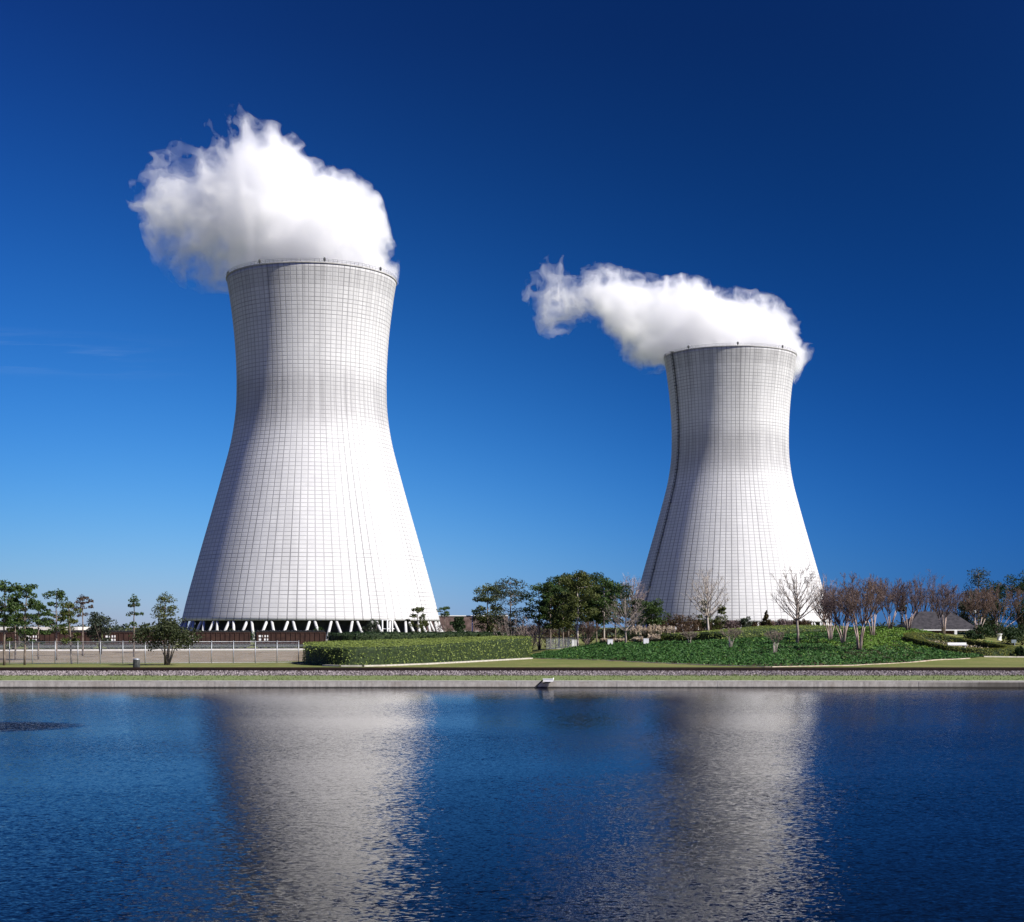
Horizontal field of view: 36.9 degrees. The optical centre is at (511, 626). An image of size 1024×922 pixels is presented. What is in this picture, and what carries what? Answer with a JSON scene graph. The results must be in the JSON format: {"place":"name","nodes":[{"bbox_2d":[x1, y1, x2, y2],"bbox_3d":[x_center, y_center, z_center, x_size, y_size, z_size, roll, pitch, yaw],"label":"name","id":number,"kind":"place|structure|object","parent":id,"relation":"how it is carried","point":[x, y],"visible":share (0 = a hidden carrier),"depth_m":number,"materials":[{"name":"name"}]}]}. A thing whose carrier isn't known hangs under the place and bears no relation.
{"place":"outdoors","nodes":[
{"label":"outdoors","id":0,"kind":"place"},
{"bbox_2d":[0,627,88,643],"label":"building","id":1,"kind":"structure","parent":0,"point":[47,628],"depth_m":413.00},
{"bbox_2d":[0,651,305,662],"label":"sandy ground","id":2,"kind":"structure","parent":0,"point":[198,657],"depth_m":265.10,"materials":[{"name":"soil"}]},
{"bbox_2d":[1,607,29,659],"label":"pine tree","id":3,"kind":"object","parent":2,"relation":"on","point":[11,629],"visible":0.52,"depth_m":235.88,"materials":[{"name":"green plant"}]},
{"bbox_2d":[25,600,50,658],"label":"pine tree","id":4,"kind":"object","parent":2,"relation":"on","point":[42,632],"visible":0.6,"depth_m":241.86,"materials":[{"name":"green plant"}]},
{"bbox_2d":[36,588,74,659],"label":"pine tree","id":5,"kind":"object","parent":2,"relation":"on","point":[59,594],"visible":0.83,"depth_m":234.64,"materials":[{"name":"green plant"}]},
{"bbox_2d":[71,595,93,655],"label":"pine tree","id":6,"kind":"object","parent":2,"relation":"on","point":[82,598],"visible":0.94,"depth_m":269.89,"materials":[{"name":"green plant"}]},
{"bbox_2d":[85,611,117,654],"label":"tree","id":7,"kind":"object","parent":2,"relation":"on","point":[96,629],"visible":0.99,"depth_m":283.71,"materials":[{"name":"green plant"}]},
{"bbox_2d":[124,594,147,656],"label":"pine tree","id":8,"kind":"object","parent":2,"relation":"on","point":[130,605],"visible":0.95,"depth_m":261.85,"materials":[{"name":"green plant"}]},
{"bbox_2d":[150,591,185,623],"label":"pine tree","id":9,"kind":"object","parent":2,"relation":"on","point":[162,608],"visible":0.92,"depth_m":299.52,"materials":[{"name":"green plant"}]},
{"bbox_2d":[120,650,302,650],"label":"service road","id":10,"kind":"structure","parent":0,"point":[214,650],"depth_m":332.45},
{"bbox_2d":[427,615,507,631],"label":"building","id":11,"kind":"structure","parent":0,"point":[468,621],"depth_m":612.00,"materials":[{"name":"brown paint"}]},
{"bbox_2d":[0,688,1023,921],"bbox_3d":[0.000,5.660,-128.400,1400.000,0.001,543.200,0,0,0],"label":"water","id":12,"kind":"structure","parent":0,"point":[511,804],"depth_m":48.84,"materials":[{"name":"blue liquid"}]},
{"bbox_2d":[0,628,1023,681],"bbox_3d":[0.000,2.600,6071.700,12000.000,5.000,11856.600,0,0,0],"label":"ground","id":13,"kind":"structure","parent":0,"point":[996,662],"depth_m":198.19,"materials":[{"name":"green plant"}]},
{"bbox_2d":[0,580,27,664],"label":"pine tree","id":14,"kind":"object","parent":13,"relation":"on","point":[12,605],"visible":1,"depth_m":203.84,"materials":[{"name":"green plant"}]},
{"bbox_2d":[8,584,41,664],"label":"pine tree","id":15,"kind":"object","parent":13,"relation":"on","point":[24,630],"visible":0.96,"depth_m":205.83,"materials":[{"name":"green plant"}]},
{"bbox_2d":[57,601,82,663],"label":"pine tree","id":16,"kind":"object","parent":13,"relation":"on","point":[69,620],"visible":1,"depth_m":211.65,"materials":[{"name":"green plant"}]},
{"bbox_2d":[0,641,298,663],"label":"chain link fence","id":17,"kind":"object","parent":13,"relation":"on","point":[55,661],"visible":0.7,"depth_m":212.81,"materials":[{"name":"metal"}]},
{"bbox_2d":[0,648,304,650],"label":"railway track","id":18,"kind":"structure","parent":13,"relation":"on","point":[86,649],"depth_m":335.81,"materials":[{"name":"metal"}]},
{"bbox_2d":[0,630,20,648],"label":"railcar","id":19,"kind":"object","parent":18,"relation":"on","point":[10,634],"visible":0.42,"depth_m":328.61,"materials":[{"name":"brown metal"}]},
{"bbox_2d":[26,630,97,648],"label":"railcar","id":20,"kind":"object","parent":18,"relation":"on","point":[49,639],"visible":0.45,"depth_m":331.25,"materials":[{"name":"brown metal"}]},
{"bbox_2d":[103,630,175,647],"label":"railcar","id":21,"kind":"object","parent":18,"relation":"on","point":[118,637],"visible":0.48,"depth_m":334.74,"materials":[{"name":"brown metal"}]},
{"bbox_2d":[179,630,251,647],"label":"railcar","id":22,"kind":"object","parent":18,"relation":"on","point":[226,635],"visible":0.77,"depth_m":340.24,"materials":[{"name":"brown metal"}]},
{"bbox_2d":[252,630,325,647],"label":"railcar","id":23,"kind":"object","parent":18,"relation":"on","point":[304,636],"visible":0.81,"depth_m":343.95,"materials":[{"name":"brown metal"}]},
{"bbox_2d":[129,617,204,664],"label":"oak tree","id":24,"kind":"object","parent":13,"relation":"on","point":[164,628],"visible":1,"depth_m":204.17,"materials":[{"name":"green plant"}]},
{"bbox_2d":[176,257,442,640],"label":"cooling tower","id":25,"kind":"structure","parent":13,"relation":"on","point":[310,526],"depth_m":525.83,"materials":[{"name":"concrete"}]},
{"bbox_2d":[361,618,381,632],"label":"tree","id":26,"kind":"object","parent":13,"relation":"on","point":[370,626],"visible":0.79,"depth_m":300.36,"materials":[{"name":"green plant"}]},
{"bbox_2d":[405,607,428,632],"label":"pine tree","id":27,"kind":"object","parent":13,"relation":"on","point":[420,625],"visible":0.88,"depth_m":291.66,"materials":[{"name":"green plant"}]},
{"bbox_2d":[302,635,533,665],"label":"hedge","id":28,"kind":"object","parent":13,"relation":"on","point":[403,651],"visible":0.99,"depth_m":215.58,"materials":[{"name":"green plant"}]},
{"bbox_2d":[327,631,516,640],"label":"hedge","id":29,"kind":"object","parent":13,"relation":"on","point":[361,636],"visible":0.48,"depth_m":260.53,"materials":[{"name":"green plant"}]},
{"bbox_2d":[322,658,532,666],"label":"stone edging","id":30,"kind":"object","parent":13,"relation":"on","point":[424,663],"visible":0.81,"depth_m":207.66,"materials":[{"name":"beige stone"}]},
{"bbox_2d":[436,606,449,631],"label":"pine tree","id":31,"kind":"object","parent":13,"relation":"on","point":[445,613],"visible":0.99,"depth_m":429.97,"materials":[{"name":"green plant"}]},
{"bbox_2d":[449,616,465,631],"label":"tree","id":32,"kind":"object","parent":13,"relation":"on","point":[457,623],"visible":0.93,"depth_m":329.57,"materials":[{"name":"green plant"}]},
{"bbox_2d":[470,583,504,631],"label":"pine tree","id":33,"kind":"object","parent":13,"relation":"on","point":[481,619],"visible":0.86,"depth_m":299.16,"materials":[{"name":"green plant"}]},
{"bbox_2d":[487,576,530,631],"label":"pine tree","id":34,"kind":"object","parent":13,"relation":"on","point":[510,593],"visible":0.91,"depth_m":291.49,"materials":[{"name":"green plant"}]},
{"bbox_2d":[0,620,1018,635],"bbox_3d":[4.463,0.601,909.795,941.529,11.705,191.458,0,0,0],"label":"distant woods","id":35,"kind":"object","parent":13,"relation":"on","point":[117,627],"visible":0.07,"depth_m":870.90,"materials":[{"name":"plant"}]},
{"bbox_2d":[0,681,1023,687],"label":"pond wall","id":36,"kind":"structure","parent":13,"relation":"on","point":[511,684],"depth_m":143.00,"materials":[{"name":"concrete"}]},
{"bbox_2d":[0,673,1023,681],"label":"grass tufts","id":37,"kind":"object","parent":13,"relation":"on","point":[497,676],"visible":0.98,"depth_m":154.84,"materials":[{"name":"green plant"}]},
{"bbox_2d":[0,670,1023,675],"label":"track ballast","id":38,"kind":"structure","parent":13,"relation":"on","point":[491,672],"depth_m":162.35,"materials":[{"name":"gravel"}]},
{"bbox_2d":[0,667,1023,671],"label":"railway track","id":39,"kind":"structure","parent":38,"relation":"on","point":[872,669],"depth_m":163.97,"materials":[{"name":"metal"}]},
{"bbox_2d":[493,611,531,635],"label":"bare shrub","id":40,"kind":"object","parent":13,"relation":"on","point":[505,623],"visible":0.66,"depth_m":275.72,"materials":[{"name":"brown plant"}]},
{"bbox_2d":[516,619,546,652],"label":"tree","id":41,"kind":"object","parent":13,"relation":"on","point":[534,639],"visible":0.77,"depth_m":271.78,"materials":[{"name":"brown plant"}]},
{"bbox_2d":[519,583,549,649],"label":"pine tree","id":42,"kind":"object","parent":13,"relation":"on","point":[531,611],"visible":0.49,"depth_m":289.51,"materials":[{"name":"green plant"}]},
{"bbox_2d":[527,622,555,648],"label":"crape myrtle","id":43,"kind":"object","parent":13,"relation":"on","point":[542,633],"visible":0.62,"depth_m":298.25,"materials":[{"name":"brown plant"}]},
{"bbox_2d":[534,581,565,648],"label":"pine tree","id":44,"kind":"object","parent":13,"relation":"on","point":[551,587],"visible":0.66,"depth_m":275.39,"materials":[{"name":"green plant"}]},
{"bbox_2d":[542,628,562,646],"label":"shrub","id":45,"kind":"object","parent":13,"relation":"on","point":[552,637],"visible":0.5,"depth_m":311.05,"materials":[{"name":"brown plant"}]},
{"bbox_2d":[542,575,572,647],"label":"pine tree","id":46,"kind":"object","parent":13,"relation":"on","point":[564,590],"visible":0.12,"depth_m":283.58,"materials":[{"name":"green plant"}]},
{"bbox_2d":[545,592,583,647],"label":"pine tree","id":47,"kind":"object","parent":13,"relation":"on","point":[560,623],"visible":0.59,"depth_m":269.85,"materials":[{"name":"green plant"}]},
{"bbox_2d":[560,629,579,644],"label":"shrub","id":48,"kind":"object","parent":13,"relation":"on","point":[573,637],"visible":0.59,"depth_m":315.23,"materials":[{"name":"brown plant"}]},
{"bbox_2d":[553,570,600,645],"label":"pine tree","id":49,"kind":"object","parent":13,"relation":"on","point":[576,589],"visible":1,"depth_m":257.12,"materials":[{"name":"green plant"}]},
{"bbox_2d":[574,621,599,644],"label":"crape myrtle","id":50,"kind":"object","parent":13,"relation":"on","point":[589,629],"visible":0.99,"depth_m":259.32,"materials":[{"name":"brown plant"}]},
{"bbox_2d":[572,570,603,643],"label":"pine tree","id":51,"kind":"object","parent":13,"relation":"on","point":[596,577],"visible":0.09,"depth_m":285.46,"materials":[{"name":"green plant"}]},
{"bbox_2d":[580,630,601,642],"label":"shrub","id":52,"kind":"object","parent":13,"relation":"on","point":[598,634],"visible":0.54,"depth_m":309.55,"materials":[{"name":"brown plant"}]},
{"bbox_2d":[580,588,611,641],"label":"pine tree","id":53,"kind":"object","parent":13,"relation":"on","point":[598,621],"visible":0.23,"depth_m":279.06,"materials":[{"name":"green plant"}]},
{"bbox_2d":[586,576,622,637],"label":"pine tree","id":54,"kind":"object","parent":13,"relation":"on","point":[606,583],"visible":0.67,"depth_m":275.49,"materials":[{"name":"green plant"}]},
{"bbox_2d":[600,581,633,637],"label":"pine tree","id":55,"kind":"object","parent":13,"relation":"on","point":[626,594],"visible":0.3,"depth_m":283.89,"materials":[{"name":"green plant"}]},
{"bbox_2d":[616,626,631,640],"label":"shrub","id":56,"kind":"object","parent":13,"relation":"on","point":[621,631],"visible":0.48,"depth_m":315.61,"materials":[{"name":"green plant"}]},
{"bbox_2d":[622,572,646,626],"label":"bare tree","id":57,"kind":"object","parent":13,"relation":"on","point":[636,589],"visible":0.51,"depth_m":309.67,"materials":[{"name":"grey plant"}]},
{"bbox_2d":[627,598,649,633],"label":"pine tree","id":58,"kind":"object","parent":13,"relation":"on","point":[634,608],"visible":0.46,"depth_m":297.53,"materials":[{"name":"green plant"}]},
{"bbox_2d":[640,626,651,637],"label":"pampas grass","id":59,"kind":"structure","parent":13,"relation":"on","point":[644,631],"depth_m":274.30,"materials":[{"name":"grey plant"}]},
{"bbox_2d":[635,598,671,630],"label":"tree","id":60,"kind":"object","parent":13,"relation":"on","point":[653,610],"visible":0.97,"depth_m":290.83,"materials":[{"name":"green plant"}]},
{"bbox_2d":[648,624,661,639],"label":"pampas grass","id":61,"kind":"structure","parent":13,"relation":"on","point":[658,629],"depth_m":272.76,"materials":[{"name":"grey plant"}]},
{"bbox_2d":[661,613,691,633],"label":"shrub","id":62,"kind":"object","parent":13,"relation":"on","point":[683,628],"visible":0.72,"depth_m":287.84,"materials":[{"name":"brown plant"}]},
{"bbox_2d":[683,613,702,631],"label":"shrub","id":63,"kind":"object","parent":13,"relation":"on","point":[695,624],"visible":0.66,"depth_m":291.22,"materials":[{"name":"brown plant"}]},
{"bbox_2d":[696,600,712,630],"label":"pine tree","id":64,"kind":"object","parent":13,"relation":"on","point":[704,624],"visible":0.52,"depth_m":303.67,"materials":[{"name":"green plant"}]},
{"bbox_2d":[685,568,730,629],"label":"bare tree","id":65,"kind":"object","parent":13,"relation":"on","point":[708,614],"visible":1,"depth_m":278.82,"materials":[{"name":"grey plant"}]},
{"bbox_2d":[711,605,728,629],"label":"pine tree","id":66,"kind":"object","parent":13,"relation":"on","point":[719,617],"visible":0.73,"depth_m":299.45,"materials":[{"name":"green plant"}]},
{"bbox_2d":[624,342,830,636],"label":"cooling tower","id":67,"kind":"structure","parent":13,"relation":"on","point":[730,508],"depth_m":682.25,"materials":[{"name":"concrete"}]},
{"bbox_2d":[723,619,742,629],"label":"shrub","id":68,"kind":"object","parent":13,"relation":"on","point":[734,624],"visible":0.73,"depth_m":295.51,"materials":[{"name":"brown plant"}]},
{"bbox_2d":[739,616,753,627],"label":"shrub","id":69,"kind":"object","parent":13,"relation":"on","point":[745,623],"visible":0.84,"depth_m":295.70,"materials":[{"name":"green plant"}]},
{"bbox_2d":[658,625,844,641],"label":"hedge","id":70,"kind":"object","parent":13,"relation":"on","point":[756,631],"visible":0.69,"depth_m":270.22,"materials":[{"name":"green plant"}]},
{"bbox_2d":[533,658,969,666],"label":"stone edging","id":71,"kind":"object","parent":13,"relation":"on","point":[771,666],"visible":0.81,"depth_m":210.26,"materials":[{"name":"beige stone"}]},
{"bbox_2d":[530,626,993,665],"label":"ground cover","id":72,"kind":"object","parent":13,"relation":"on","point":[713,649],"visible":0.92,"depth_m":234.64,"materials":[{"name":"green plant"}]},
{"bbox_2d":[602,592,648,642],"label":"bare tree","id":73,"kind":"object","parent":72,"relation":"on","point":[626,616],"visible":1,"depth_m":254.42,"materials":[{"name":"grey plant"}]},
{"bbox_2d":[719,627,743,646],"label":"crape myrtle","id":74,"kind":"object","parent":72,"relation":"on","point":[736,634],"visible":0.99,"depth_m":239.25,"materials":[{"name":"brown plant"}]},
{"bbox_2d":[764,630,784,652],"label":"crape myrtle","id":75,"kind":"object","parent":72,"relation":"on","point":[776,635],"visible":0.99,"depth_m":222.15,"materials":[{"name":"brown plant"}]},
{"bbox_2d":[769,560,823,643],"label":"bare tree","id":76,"kind":"object","parent":72,"relation":"on","point":[798,607],"visible":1,"depth_m":243.82,"materials":[{"name":"grey plant"}]},
{"bbox_2d":[811,585,843,639],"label":"crape myrtle","id":77,"kind":"object","parent":72,"relation":"on","point":[830,632],"visible":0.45,"depth_m":252.51,"materials":[{"name":"brown plant"}]},
{"bbox_2d":[819,586,866,642],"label":"crape myrtle","id":78,"kind":"object","parent":72,"relation":"on","point":[833,608],"visible":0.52,"depth_m":243.32,"materials":[{"name":"brown plant"}]},
{"bbox_2d":[830,572,893,650],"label":"crape myrtle","id":79,"kind":"object","parent":72,"relation":"on","point":[869,600],"visible":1,"depth_m":228.17,"materials":[{"name":"brown plant"}]},
{"bbox_2d":[855,577,896,635],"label":"crape myrtle","id":80,"kind":"object","parent":72,"relation":"on","point":[875,610],"visible":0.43,"depth_m":255.64,"materials":[{"name":"brown plant"}]},
{"bbox_2d":[876,578,914,628],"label":"crape myrtle","id":81,"kind":"object","parent":72,"relation":"on","point":[896,599],"visible":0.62,"depth_m":265.70,"materials":[{"name":"brown plant"}]},
{"bbox_2d":[887,579,929,631],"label":"crape myrtle","id":82,"kind":"object","parent":72,"relation":"on","point":[920,596],"visible":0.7,"depth_m":268.29,"materials":[{"name":"brown plant"}]},
{"bbox_2d":[903,632,1017,655],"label":"hedge","id":83,"kind":"object","parent":72,"relation":"on","point":[995,649],"visible":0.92,"depth_m":245.60,"materials":[{"name":"green plant"}]},
{"bbox_2d":[760,610,771,625],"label":"cedar tree","id":84,"kind":"object","parent":13,"relation":"on","point":[765,621],"visible":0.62,"depth_m":297.79,"materials":[{"name":"green plant"}]},
{"bbox_2d":[773,618,792,625],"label":"shrub","id":85,"kind":"object","parent":13,"relation":"on","point":[782,621],"visible":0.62,"depth_m":299.52,"materials":[{"name":"brown plant"}]},
{"bbox_2d":[791,618,812,624],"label":"shrub","id":86,"kind":"object","parent":13,"relation":"on","point":[804,622],"visible":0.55,"depth_m":305.16,"materials":[{"name":"green plant"}]},
{"bbox_2d":[808,573,837,625],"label":"bare tree","id":87,"kind":"object","parent":13,"relation":"on","point":[819,596],"visible":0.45,"depth_m":419.98,"materials":[{"name":"brown plant"}]},
{"bbox_2d":[907,569,956,613],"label":"crape myrtle","id":88,"kind":"object","parent":13,"relation":"on","point":[935,590],"visible":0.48,"depth_m":418.26,"materials":[{"name":"brown plant"}]},
{"bbox_2d":[896,611,973,634],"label":"building","id":89,"kind":"structure","parent":13,"relation":"on","point":[930,622],"depth_m":296.66,"materials":[{"name":"brick"}]},
{"bbox_2d":[927,584,966,634],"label":"crape myrtle","id":90,"kind":"object","parent":13,"relation":"on","point":[945,601],"visible":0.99,"depth_m":271.86,"materials":[{"name":"brown plant"}]},
{"bbox_2d":[953,597,980,624],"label":"tree","id":91,"kind":"object","parent":13,"relation":"on","point":[964,615],"visible":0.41,"depth_m":311.75,"materials":[{"name":"green plant"}]},
{"bbox_2d":[963,629,983,639],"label":"shrub","id":92,"kind":"object","parent":13,"relation":"on","point":[970,634],"visible":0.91,"depth_m":264.71,"materials":[{"name":"green plant"}]},
{"bbox_2d":[961,587,998,633],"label":"crape myrtle","id":93,"kind":"object","parent":13,"relation":"on","point":[988,604],"visible":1,"depth_m":275.78,"materials":[{"name":"brown plant"}]},
{"bbox_2d":[957,567,1004,627],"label":"pine tree","id":94,"kind":"object","parent":13,"relation":"on","point":[977,574],"visible":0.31,"depth_m":317.49,"materials":[{"name":"green plant"}]},
{"bbox_2d":[972,623,994,638],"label":"shrub","id":95,"kind":"object","parent":13,"relation":"on","point":[987,632],"visible":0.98,"depth_m":275.24,"materials":[{"name":"green plant"}]},
{"bbox_2d":[973,614,997,629],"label":"shrub","id":96,"kind":"object","parent":13,"relation":"on","point":[986,622],"visible":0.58,"depth_m":289.17,"materials":[{"name":"green plant"}]},
{"bbox_2d":[971,581,1011,630],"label":"tree","id":97,"kind":"object","parent":13,"relation":"on","point":[998,607],"visible":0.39,"depth_m":307.47,"materials":[{"name":"green plant"}]},
{"bbox_2d":[973,583,1023,636],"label":"crape myrtle","id":98,"kind":"object","parent":13,"relation":"on","point":[1018,597],"visible":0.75,"depth_m":284.61,"materials":[{"name":"brown plant"}]},
{"bbox_2d":[988,621,1016,637],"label":"shrub","id":99,"kind":"object","parent":13,"relation":"on","point":[1002,630],"visible":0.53,"depth_m":281.30,"materials":[{"name":"green plant"}]},
{"bbox_2d":[995,571,1023,629],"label":"tree","id":100,"kind":"object","parent":13,"relation":"on","point":[1020,620],"visible":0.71,"depth_m":300.30,"materials":[{"name":"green plant"}]},
{"bbox_2d":[1001,629,1022,644],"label":"shrub","id":101,"kind":"object","parent":13,"relation":"on","point":[1014,635],"visible":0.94,"depth_m":265.40,"materials":[{"name":"green plant"}]},
{"bbox_2d":[1002,623,1023,644],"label":"shrub","id":102,"kind":"object","parent":13,"relation":"on","point":[1022,639],"visible":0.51,"depth_m":267.66,"materials":[{"name":"green plant"}]},
{"bbox_2d":[1013,645,1023,655],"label":"shrub","id":103,"kind":"object","parent":13,"relation":"on","point":[1019,651],"visible":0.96,"depth_m":239.58,"materials":[{"name":"green plant"}]},
{"bbox_2d":[0,0,1023,627],"label":"sky","id":104,"kind":"structure","parent":0,"point":[561,199],"materials":[{"name":"blue"}]},
{"bbox_2d":[629,625,640,637],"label":"pampas grass","id":105,"kind":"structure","parent":0,"point":[634,632],"depth_m":271.57,"materials":[{"name":"grey plant"}]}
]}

